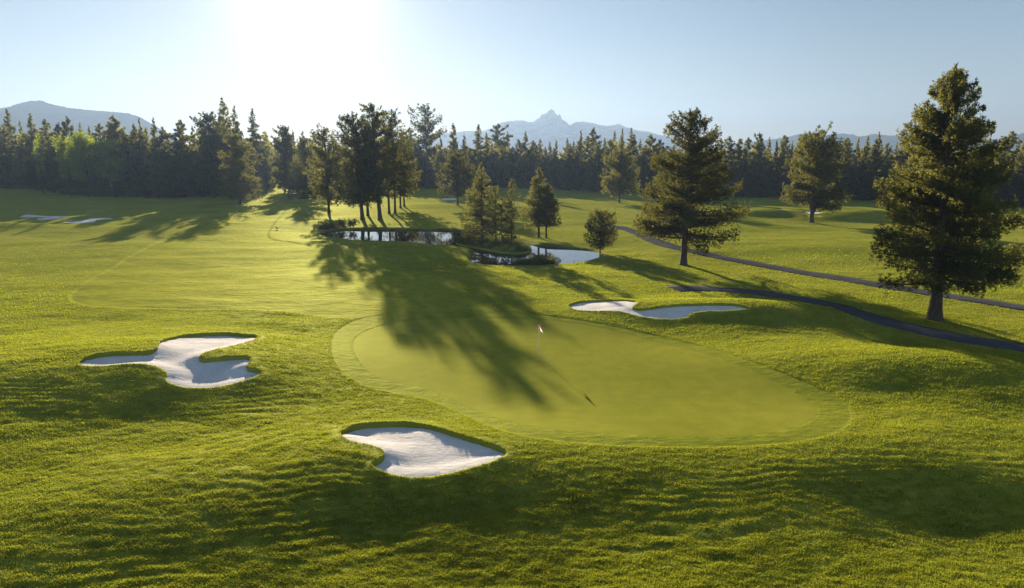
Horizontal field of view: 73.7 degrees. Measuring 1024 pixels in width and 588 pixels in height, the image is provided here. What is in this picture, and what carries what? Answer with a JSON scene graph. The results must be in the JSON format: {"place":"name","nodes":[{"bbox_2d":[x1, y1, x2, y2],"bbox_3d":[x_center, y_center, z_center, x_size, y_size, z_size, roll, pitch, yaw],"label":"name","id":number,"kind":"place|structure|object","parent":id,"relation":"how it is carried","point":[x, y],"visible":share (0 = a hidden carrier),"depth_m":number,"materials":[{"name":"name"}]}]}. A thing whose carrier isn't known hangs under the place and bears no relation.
{"place":"outdoors","nodes":[
{"label":"outdoors","id":0,"kind":"place"},
{"bbox_2d":[0,100,188,146],"bbox_3d":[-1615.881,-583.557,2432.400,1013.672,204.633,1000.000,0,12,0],"label":"hill","id":1,"kind":"structure","parent":0,"point":[40,111],"depth_m":2356.82,"materials":[{"name":"blue stone"}]},
{"bbox_2d":[321,230,599,264],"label":"pond water","id":2,"kind":"structure","parent":0,"point":[485,257],"depth_m":113.71,"materials":[{"name":"blue liquid"}]},
{"bbox_2d":[456,233,530,252],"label":"island grass","id":3,"kind":"structure","parent":0,"point":[523,246],"depth_m":108.28,"materials":[{"name":"green plant"}]},
{"bbox_2d":[0,158,1023,587],"bbox_3d":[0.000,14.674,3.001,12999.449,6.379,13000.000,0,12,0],"label":"ground","id":4,"kind":"structure","parent":0,"point":[206,230],"depth_m":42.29,"materials":[{"name":"green plant"}]},
{"bbox_2d":[0,128,14,188],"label":"conifer tree","id":5,"kind":"object","parent":4,"relation":"on","point":[3,146],"visible":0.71,"depth_m":280.76,"materials":[{"name":"green plant"}]},
{"bbox_2d":[0,108,17,186],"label":"conifer tree","id":6,"kind":"object","parent":4,"relation":"on","point":[9,126],"visible":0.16,"depth_m":295.88,"materials":[{"name":"green plant"}]},
{"bbox_2d":[8,133,31,180],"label":"conifer tree","id":7,"kind":"object","parent":4,"relation":"on","point":[23,152],"visible":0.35,"depth_m":271.45,"materials":[{"name":"green plant"}]},
{"bbox_2d":[21,113,42,188],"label":"conifer tree","id":8,"kind":"object","parent":4,"relation":"on","point":[31,126],"visible":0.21,"depth_m":270.56,"materials":[{"name":"green plant"}]},
{"bbox_2d":[20,132,48,188],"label":"conifer tree","id":9,"kind":"object","parent":4,"relation":"on","point":[28,172],"visible":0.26,"depth_m":262.54,"materials":[{"name":"green plant"}]},
{"bbox_2d":[32,133,45,193],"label":"leafy tree","id":10,"kind":"object","parent":4,"relation":"on","point":[37,154],"visible":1,"depth_m":242.06,"materials":[{"name":"green plant"}]},
{"bbox_2d":[34,142,67,192],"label":"conifer tree","id":11,"kind":"object","parent":4,"relation":"on","point":[46,160],"visible":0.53,"depth_m":249.14,"materials":[{"name":"green plant"}]},
{"bbox_2d":[10,213,94,220],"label":"sand bunker","id":12,"kind":"object","parent":4,"relation":"on","point":[36,217],"visible":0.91,"depth_m":160.52},
{"bbox_2d":[48,122,70,152],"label":"conifer tree","id":13,"kind":"object","parent":4,"relation":"on","point":[56,129],"visible":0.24,"depth_m":252.40,"materials":[{"name":"green plant"}]},
{"bbox_2d":[50,133,79,195],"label":"leafy tree","id":14,"kind":"object","parent":4,"relation":"on","point":[65,162],"visible":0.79,"depth_m":230.88,"materials":[{"name":"green plant"}]},
{"bbox_2d":[58,116,78,155],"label":"conifer tree","id":15,"kind":"object","parent":4,"relation":"on","point":[65,127],"visible":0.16,"depth_m":260.28,"materials":[{"name":"green plant"}]},
{"bbox_2d":[57,144,87,194],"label":"conifer tree","id":16,"kind":"object","parent":4,"relation":"on","point":[66,189],"visible":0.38,"depth_m":237.19,"materials":[{"name":"green plant"}]},
{"bbox_2d":[62,131,100,196],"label":"leafy tree","id":17,"kind":"object","parent":4,"relation":"on","point":[84,145],"visible":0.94,"depth_m":224.67,"materials":[{"name":"green plant"}]},
{"bbox_2d":[69,152,104,194],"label":"conifer tree","id":18,"kind":"object","parent":4,"relation":"on","point":[76,189],"visible":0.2,"depth_m":235.82,"materials":[{"name":"green plant"}]},
{"bbox_2d":[54,217,127,223],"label":"sand bunker","id":19,"kind":"object","parent":4,"relation":"on","point":[84,220],"visible":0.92,"depth_m":147.91},
{"bbox_2d":[82,145,114,196],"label":"conifer tree","id":20,"kind":"object","parent":4,"relation":"on","point":[100,184],"visible":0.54,"depth_m":231.10,"materials":[{"name":"green plant"}]},
{"bbox_2d":[91,137,125,196],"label":"leafy tree","id":21,"kind":"object","parent":4,"relation":"on","point":[102,152],"visible":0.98,"depth_m":224.79,"materials":[{"name":"green plant"}]},
{"bbox_2d":[102,151,127,196],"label":"conifer tree","id":22,"kind":"object","parent":4,"relation":"on","point":[118,188],"visible":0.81,"depth_m":227.04,"materials":[{"name":"green plant"}]},
{"bbox_2d":[97,122,134,195],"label":"conifer tree","id":23,"kind":"object","parent":4,"relation":"on","point":[110,128],"visible":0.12,"depth_m":233.87,"materials":[{"name":"green plant"}]},
{"bbox_2d":[105,115,126,183],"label":"conifer tree","id":24,"kind":"object","parent":4,"relation":"on","point":[115,121],"visible":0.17,"depth_m":236.89,"materials":[{"name":"green plant"}]},
{"bbox_2d":[113,129,144,195],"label":"conifer tree","id":25,"kind":"object","parent":4,"relation":"on","point":[128,167],"visible":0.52,"depth_m":228.77,"materials":[{"name":"green plant"}]},
{"bbox_2d":[116,129,147,194],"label":"conifer tree","id":26,"kind":"object","parent":4,"relation":"on","point":[133,144],"visible":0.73,"depth_m":229.24,"materials":[{"name":"green plant"}]},
{"bbox_2d":[137,117,149,188],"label":"conifer tree","id":27,"kind":"object","parent":4,"relation":"on","point":[144,154],"visible":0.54,"depth_m":231.66,"materials":[{"name":"green plant"}]},
{"bbox_2d":[143,140,172,197],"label":"conifer tree","id":28,"kind":"object","parent":4,"relation":"on","point":[155,176],"visible":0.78,"depth_m":223.79,"materials":[{"name":"green plant"}]},
{"bbox_2d":[155,142,183,197],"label":"conifer tree","id":29,"kind":"object","parent":4,"relation":"on","point":[166,169],"visible":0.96,"depth_m":224.28,"materials":[{"name":"green plant"}]},
{"bbox_2d":[69,331,272,393],"bbox_3d":[-19.815,4.013,45.326,13.218,1.536,13.244,4,12,18],"label":"sand bunker","id":30,"kind":"object","parent":4,"relation":"on","point":[177,358],"visible":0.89,"depth_m":42.86},
{"bbox_2d":[159,126,194,195],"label":"conifer tree","id":31,"kind":"object","parent":4,"relation":"on","point":[177,142],"visible":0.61,"depth_m":229.89,"materials":[{"name":"green plant"}]},
{"bbox_2d":[186,111,232,197],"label":"pine tree","id":32,"kind":"object","parent":4,"relation":"on","point":[210,136],"visible":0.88,"depth_m":222.53,"materials":[{"name":"green plant"}]},
{"bbox_2d":[216,96,232,131],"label":"conifer tree","id":33,"kind":"object","parent":4,"relation":"on","point":[222,112],"visible":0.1,"depth_m":261.54,"materials":[{"name":"green plant"}]},
{"bbox_2d":[230,105,251,175],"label":"conifer tree","id":34,"kind":"object","parent":4,"relation":"on","point":[236,124],"visible":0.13,"depth_m":251.14,"materials":[{"name":"green plant"}]},
{"bbox_2d":[217,131,266,203],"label":"pine tree","id":35,"kind":"object","parent":4,"relation":"on","point":[240,187],"visible":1,"depth_m":194.98,"materials":[{"name":"green plant"}]},
{"bbox_2d":[245,143,262,186],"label":"conifer tree","id":36,"kind":"object","parent":4,"relation":"on","point":[252,155],"visible":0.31,"depth_m":251.98,"materials":[{"name":"green plant"}]},
{"bbox_2d":[245,108,265,170],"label":"conifer tree","id":37,"kind":"object","parent":4,"relation":"on","point":[254,134],"visible":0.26,"depth_m":292.30,"materials":[{"name":"green plant"}]},
{"bbox_2d":[251,143,270,185],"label":"conifer tree","id":38,"kind":"object","parent":4,"relation":"on","point":[256,148],"visible":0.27,"depth_m":276.32,"materials":[{"name":"green plant"}]},
{"bbox_2d":[258,142,275,188],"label":"conifer tree","id":39,"kind":"object","parent":4,"relation":"on","point":[269,178],"visible":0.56,"depth_m":280.26,"materials":[{"name":"green plant"}]},
{"bbox_2d":[268,125,296,191],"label":"pine tree","id":40,"kind":"object","parent":4,"relation":"on","point":[276,142],"visible":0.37,"depth_m":259.36,"materials":[{"name":"green plant"}]},
{"bbox_2d":[271,129,300,191],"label":"pine tree","id":41,"kind":"object","parent":4,"relation":"on","point":[287,154],"visible":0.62,"depth_m":256.81,"materials":[{"name":"green plant"}]},
{"bbox_2d":[278,136,329,198],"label":"pine tree","id":42,"kind":"object","parent":4,"relation":"on","point":[299,183],"visible":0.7,"depth_m":218.70,"materials":[{"name":"green plant"}]},
{"bbox_2d":[302,122,345,213],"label":"pine tree","id":43,"kind":"object","parent":4,"relation":"on","point":[326,177],"visible":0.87,"depth_m":155.80,"materials":[{"name":"green plant"}]},
{"bbox_2d":[328,111,384,219],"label":"pine tree","id":44,"kind":"object","parent":4,"relation":"on","point":[353,191],"visible":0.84,"depth_m":143.07,"materials":[{"name":"green plant"}]},
{"bbox_2d":[353,102,396,219],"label":"pine tree","id":45,"kind":"object","parent":4,"relation":"on","point":[375,152],"visible":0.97,"depth_m":143.24,"materials":[{"name":"green plant"}]},
{"bbox_2d":[377,111,401,213],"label":"pine tree","id":46,"kind":"object","parent":4,"relation":"on","point":[386,135],"visible":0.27,"depth_m":157.64,"materials":[{"name":"green plant"}]},
{"bbox_2d":[378,109,413,213],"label":"pine tree","id":47,"kind":"object","parent":4,"relation":"on","point":[393,122],"visible":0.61,"depth_m":157.38,"materials":[{"name":"green plant"}]},
{"bbox_2d":[386,139,420,207],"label":"pine tree","id":48,"kind":"object","parent":4,"relation":"on","point":[402,189],"visible":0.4,"depth_m":175.40,"materials":[{"name":"green plant"}]},
{"bbox_2d":[393,130,422,205],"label":"pine tree","id":49,"kind":"object","parent":4,"relation":"on","point":[413,162],"visible":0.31,"depth_m":178.53,"materials":[{"name":"green plant"}]},
{"bbox_2d":[326,419,519,487],"bbox_3d":[-4.831,7.429,32.106,10.193,0.964,6.698,9,14,37],"label":"sand bunker","id":50,"kind":"object","parent":4,"relation":"on","point":[418,450],"visible":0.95,"depth_m":31.82},
{"bbox_2d":[407,103,447,188],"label":"pine tree","id":51,"kind":"object","parent":4,"relation":"on","point":[427,141],"visible":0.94,"depth_m":281.62,"materials":[{"name":"green plant"}]},
{"bbox_2d":[429,153,446,187],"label":"pine tree","id":52,"kind":"object","parent":4,"relation":"on","point":[438,166],"visible":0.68,"depth_m":268.94,"materials":[{"name":"green plant"}]},
{"bbox_2d":[447,123,457,158],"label":"conifer tree","id":53,"kind":"object","parent":4,"relation":"on","point":[453,143],"visible":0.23,"depth_m":312.26,"materials":[{"name":"green plant"}]},
{"bbox_2d":[435,150,476,204],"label":"pine tree","id":54,"kind":"object","parent":4,"relation":"on","point":[460,185],"visible":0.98,"depth_m":180.39,"materials":[{"name":"green plant"}]},
{"bbox_2d":[468,124,487,184],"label":"conifer tree","id":55,"kind":"object","parent":4,"relation":"on","point":[477,146],"visible":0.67,"depth_m":286.98,"materials":[{"name":"green plant"}]},
{"bbox_2d":[460,163,506,237],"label":"pine tree","id":56,"kind":"object","parent":4,"relation":"on","point":[476,216],"visible":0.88,"depth_m":110.89,"materials":[{"name":"green plant"}]},
{"bbox_2d":[481,133,492,187],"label":"conifer tree","id":57,"kind":"object","parent":4,"relation":"on","point":[487,157],"visible":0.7,"depth_m":289.27,"materials":[{"name":"green plant"}]},
{"bbox_2d":[486,151,503,187],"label":"conifer tree","id":58,"kind":"object","parent":4,"relation":"on","point":[493,166],"visible":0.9,"depth_m":288.83,"materials":[{"name":"green plant"}]},
{"bbox_2d":[483,186,509,241],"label":"pine tree","id":59,"kind":"object","parent":4,"relation":"on","point":[494,225],"visible":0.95,"depth_m":107.32,"materials":[{"name":"green plant"}]},
{"bbox_2d":[486,124,512,163],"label":"conifer tree","id":60,"kind":"object","parent":4,"relation":"on","point":[495,137],"visible":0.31,"depth_m":321.99,"materials":[{"name":"green plant"}]},
{"bbox_2d":[492,147,511,186],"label":"conifer tree","id":61,"kind":"object","parent":4,"relation":"on","point":[502,156],"visible":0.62,"depth_m":289.55,"materials":[{"name":"green plant"}]},
{"bbox_2d":[495,179,520,244],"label":"pine tree","id":62,"kind":"object","parent":4,"relation":"on","point":[511,223],"visible":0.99,"depth_m":104.63,"materials":[{"name":"green plant"}]},
{"bbox_2d":[0,125,1023,202],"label":"forest","id":63,"kind":"object","parent":4,"relation":"on","point":[267,146],"visible":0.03,"depth_m":277.26,"materials":[{"name":"green plant"}]},
{"bbox_2d":[504,146,519,187],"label":"conifer tree","id":64,"kind":"object","parent":4,"relation":"on","point":[513,157],"visible":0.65,"depth_m":288.52,"materials":[{"name":"green plant"}]},
{"bbox_2d":[514,149,536,187],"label":"conifer tree","id":65,"kind":"object","parent":4,"relation":"on","point":[526,167],"visible":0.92,"depth_m":274.92,"materials":[{"name":"green plant"}]},
{"bbox_2d":[510,256,555,264],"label":"reeds","id":66,"kind":"object","parent":4,"relation":"on","point":[533,261],"visible":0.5,"depth_m":90.23,"materials":[{"name":"green plant"}]},
{"bbox_2d":[519,167,560,236],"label":"pine tree","id":67,"kind":"object","parent":4,"relation":"on","point":[536,180],"visible":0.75,"depth_m":116.07,"materials":[{"name":"green plant"}]},
{"bbox_2d":[528,183,561,237],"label":"pine tree","id":68,"kind":"object","parent":4,"relation":"on","point":[552,216],"visible":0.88,"depth_m":115.37,"materials":[{"name":"green plant"}]},
{"bbox_2d":[548,148,560,188],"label":"conifer tree","id":69,"kind":"object","parent":4,"relation":"on","point":[552,168],"visible":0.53,"depth_m":271.81,"materials":[{"name":"green plant"}]},
{"bbox_2d":[559,144,581,190],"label":"conifer tree","id":70,"kind":"object","parent":4,"relation":"on","point":[569,176],"visible":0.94,"depth_m":259.86,"materials":[{"name":"green plant"}]},
{"bbox_2d":[564,141,596,190],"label":"conifer tree","id":71,"kind":"object","parent":4,"relation":"on","point":[581,163],"visible":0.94,"depth_m":259.73,"materials":[{"name":"green plant"}]},
{"bbox_2d":[353,318,815,436],"bbox_3d":[2.760,4.573,46.507,33.480,0.548,20.236,10,15,40],"label":"putting green","id":72,"kind":"object","parent":4,"relation":"on","point":[579,377],"visible":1,"depth_m":43.45,"materials":[{"name":"green plant"}]},
{"bbox_2d":[583,127,604,186],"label":"conifer tree","id":73,"kind":"object","parent":4,"relation":"on","point":[593,139],"visible":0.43,"depth_m":287.24,"materials":[{"name":"green plant"}]},
{"bbox_2d":[590,149,602,185],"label":"conifer tree","id":74,"kind":"object","parent":4,"relation":"on","point":[596,158],"visible":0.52,"depth_m":263.55,"materials":[{"name":"green plant"}]},
{"bbox_2d":[582,207,618,255],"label":"young pine","id":75,"kind":"object","parent":4,"relation":"on","point":[602,231],"visible":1,"depth_m":98.45,"materials":[{"name":"green plant"}]},
{"bbox_2d":[592,157,608,192],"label":"conifer tree","id":76,"kind":"object","parent":4,"relation":"on","point":[597,183],"visible":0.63,"depth_m":252.85,"materials":[{"name":"green plant"}]},
{"bbox_2d":[599,147,640,202],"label":"pine tree","id":77,"kind":"object","parent":4,"relation":"on","point":[622,177],"visible":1,"depth_m":194.68,"materials":[{"name":"green plant"}]},
{"bbox_2d":[635,153,649,192],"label":"conifer tree","id":78,"kind":"object","parent":4,"relation":"on","point":[644,166],"visible":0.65,"depth_m":248.71,"materials":[{"name":"green plant"}]},
{"bbox_2d":[641,134,658,162],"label":"conifer tree","id":79,"kind":"object","parent":4,"relation":"on","point":[648,150],"visible":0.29,"depth_m":259.66,"materials":[{"name":"green plant"}]},
{"bbox_2d":[562,299,754,322],"bbox_3d":[12.125,1.367,59.355,17.023,1.646,6.878,7,13,31],"label":"sand bunker","id":80,"kind":"object","parent":4,"relation":"on","point":[678,311],"visible":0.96,"depth_m":58.61},
{"bbox_2d":[631,106,751,264],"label":"pine tree","id":81,"kind":"object","parent":4,"relation":"on","point":[686,208],"visible":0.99,"depth_m":83.44,"materials":[{"name":"green plant"}]},
{"bbox_2d":[718,136,739,170],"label":"conifer tree","id":82,"kind":"object","parent":4,"relation":"on","point":[732,152],"visible":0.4,"depth_m":237.84,"materials":[{"name":"green plant"}]},
{"bbox_2d":[725,159,745,194],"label":"conifer tree","id":83,"kind":"object","parent":4,"relation":"on","point":[735,168],"visible":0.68,"depth_m":229.12,"materials":[{"name":"green plant"}]},
{"bbox_2d":[736,147,750,196],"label":"conifer tree","id":84,"kind":"object","parent":4,"relation":"on","point":[744,165],"visible":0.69,"depth_m":230.03,"materials":[{"name":"green plant"}]},
{"bbox_2d":[742,151,762,197],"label":"conifer tree","id":85,"kind":"object","parent":4,"relation":"on","point":[752,179],"visible":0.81,"depth_m":229.49,"materials":[{"name":"green plant"}]},
{"bbox_2d":[747,131,765,177],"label":"conifer tree","id":86,"kind":"object","parent":4,"relation":"on","point":[757,146],"visible":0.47,"depth_m":231.80,"materials":[{"name":"green plant"}]},
{"bbox_2d":[749,156,773,197],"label":"conifer tree","id":87,"kind":"object","parent":4,"relation":"on","point":[761,176],"visible":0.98,"depth_m":227.18,"materials":[{"name":"green plant"}]},
{"bbox_2d":[772,165,788,196],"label":"conifer tree","id":88,"kind":"object","parent":4,"relation":"on","point":[781,177],"visible":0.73,"depth_m":229.20,"materials":[{"name":"green plant"}]},
{"bbox_2d":[790,209,839,215],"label":"sand bunker","id":89,"kind":"object","parent":4,"relation":"on","point":[798,212],"visible":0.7,"depth_m":150.54},
{"bbox_2d":[780,120,852,222],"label":"pine tree","id":90,"kind":"object","parent":4,"relation":"on","point":[816,173],"visible":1,"depth_m":138.20,"materials":[{"name":"green plant"}]},
{"bbox_2d":[828,158,859,200],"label":"conifer tree","id":91,"kind":"object","parent":4,"relation":"on","point":[843,181],"visible":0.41,"depth_m":211.90,"materials":[{"name":"green plant"}]},
{"bbox_2d":[841,141,855,179],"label":"conifer tree","id":92,"kind":"object","parent":4,"relation":"on","point":[848,154],"visible":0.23,"depth_m":225.92,"materials":[{"name":"green plant"}]},
{"bbox_2d":[848,158,873,200],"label":"conifer tree","id":93,"kind":"object","parent":4,"relation":"on","point":[859,180],"visible":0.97,"depth_m":210.38,"materials":[{"name":"green plant"}]},
{"bbox_2d":[864,159,877,198],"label":"conifer tree","id":94,"kind":"object","parent":4,"relation":"on","point":[872,166],"visible":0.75,"depth_m":211.15,"materials":[{"name":"green plant"}]},
{"bbox_2d":[861,138,883,199],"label":"conifer tree","id":95,"kind":"object","parent":4,"relation":"on","point":[877,160],"visible":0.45,"depth_m":211.95,"materials":[{"name":"green plant"}]},
{"bbox_2d":[870,161,888,199],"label":"conifer tree","id":96,"kind":"object","parent":4,"relation":"on","point":[885,173],"visible":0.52,"depth_m":208.18,"materials":[{"name":"green plant"}]},
{"bbox_2d":[881,142,893,177],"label":"conifer tree","id":97,"kind":"object","parent":4,"relation":"on","point":[888,150],"visible":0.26,"depth_m":214.51,"materials":[{"name":"green plant"}]},
{"bbox_2d":[884,147,909,177],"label":"conifer tree","id":98,"kind":"object","parent":4,"relation":"on","point":[901,156],"visible":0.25,"depth_m":208.19,"materials":[{"name":"green plant"}]},
{"bbox_2d":[868,63,1023,320],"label":"pine tree","id":99,"kind":"object","parent":4,"relation":"on","point":[950,191],"visible":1,"depth_m":54.60,"materials":[{"name":"green plant"}]},
{"bbox_2d":[983,140,1018,205],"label":"conifer tree","id":100,"kind":"object","parent":4,"relation":"on","point":[1003,186],"visible":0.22,"depth_m":185.48,"materials":[{"name":"green plant"}]},
{"bbox_2d":[999,131,1022,162],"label":"conifer tree","id":101,"kind":"object","parent":4,"relation":"on","point":[1012,137],"visible":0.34,"depth_m":201.60,"materials":[{"name":"green plant"}]},
{"bbox_2d":[1007,152,1023,206],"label":"conifer tree","id":102,"kind":"object","parent":4,"relation":"on","point":[1020,183],"visible":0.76,"depth_m":183.92,"materials":[{"name":"green plant"}]},
{"bbox_2d":[0,0,1023,151],"label":"sky","id":103,"kind":"structure","parent":0,"point":[776,69],"materials":[{"name":"blue"}]},
{"bbox_2d":[414,109,707,157],"bbox_3d":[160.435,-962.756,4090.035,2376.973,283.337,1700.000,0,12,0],"label":"mountain","id":104,"kind":"structure","parent":0,"point":[551,126],"depth_m":3890.37,"materials":[{"name":"blue stone"}]},
{"bbox_2d":[609,225,1023,310],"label":"cart path","id":105,"kind":"structure","parent":0,"point":[654,240],"depth_m":79.81,"materials":[{"name":"grey asphalt"}]},
{"bbox_2d":[666,285,1023,351],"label":"cart path","id":106,"kind":"structure","parent":0,"point":[922,330],"depth_m":56.22,"materials":[{"name":"grey asphalt"}]},
{"bbox_2d":[713,133,1023,157],"bbox_3d":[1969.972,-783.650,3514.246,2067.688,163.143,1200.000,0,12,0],"label":"mountain","id":107,"kind":"structure","parent":0,"point":[893,140],"depth_m":3416.68,"materials":[{"name":"blue stone"}]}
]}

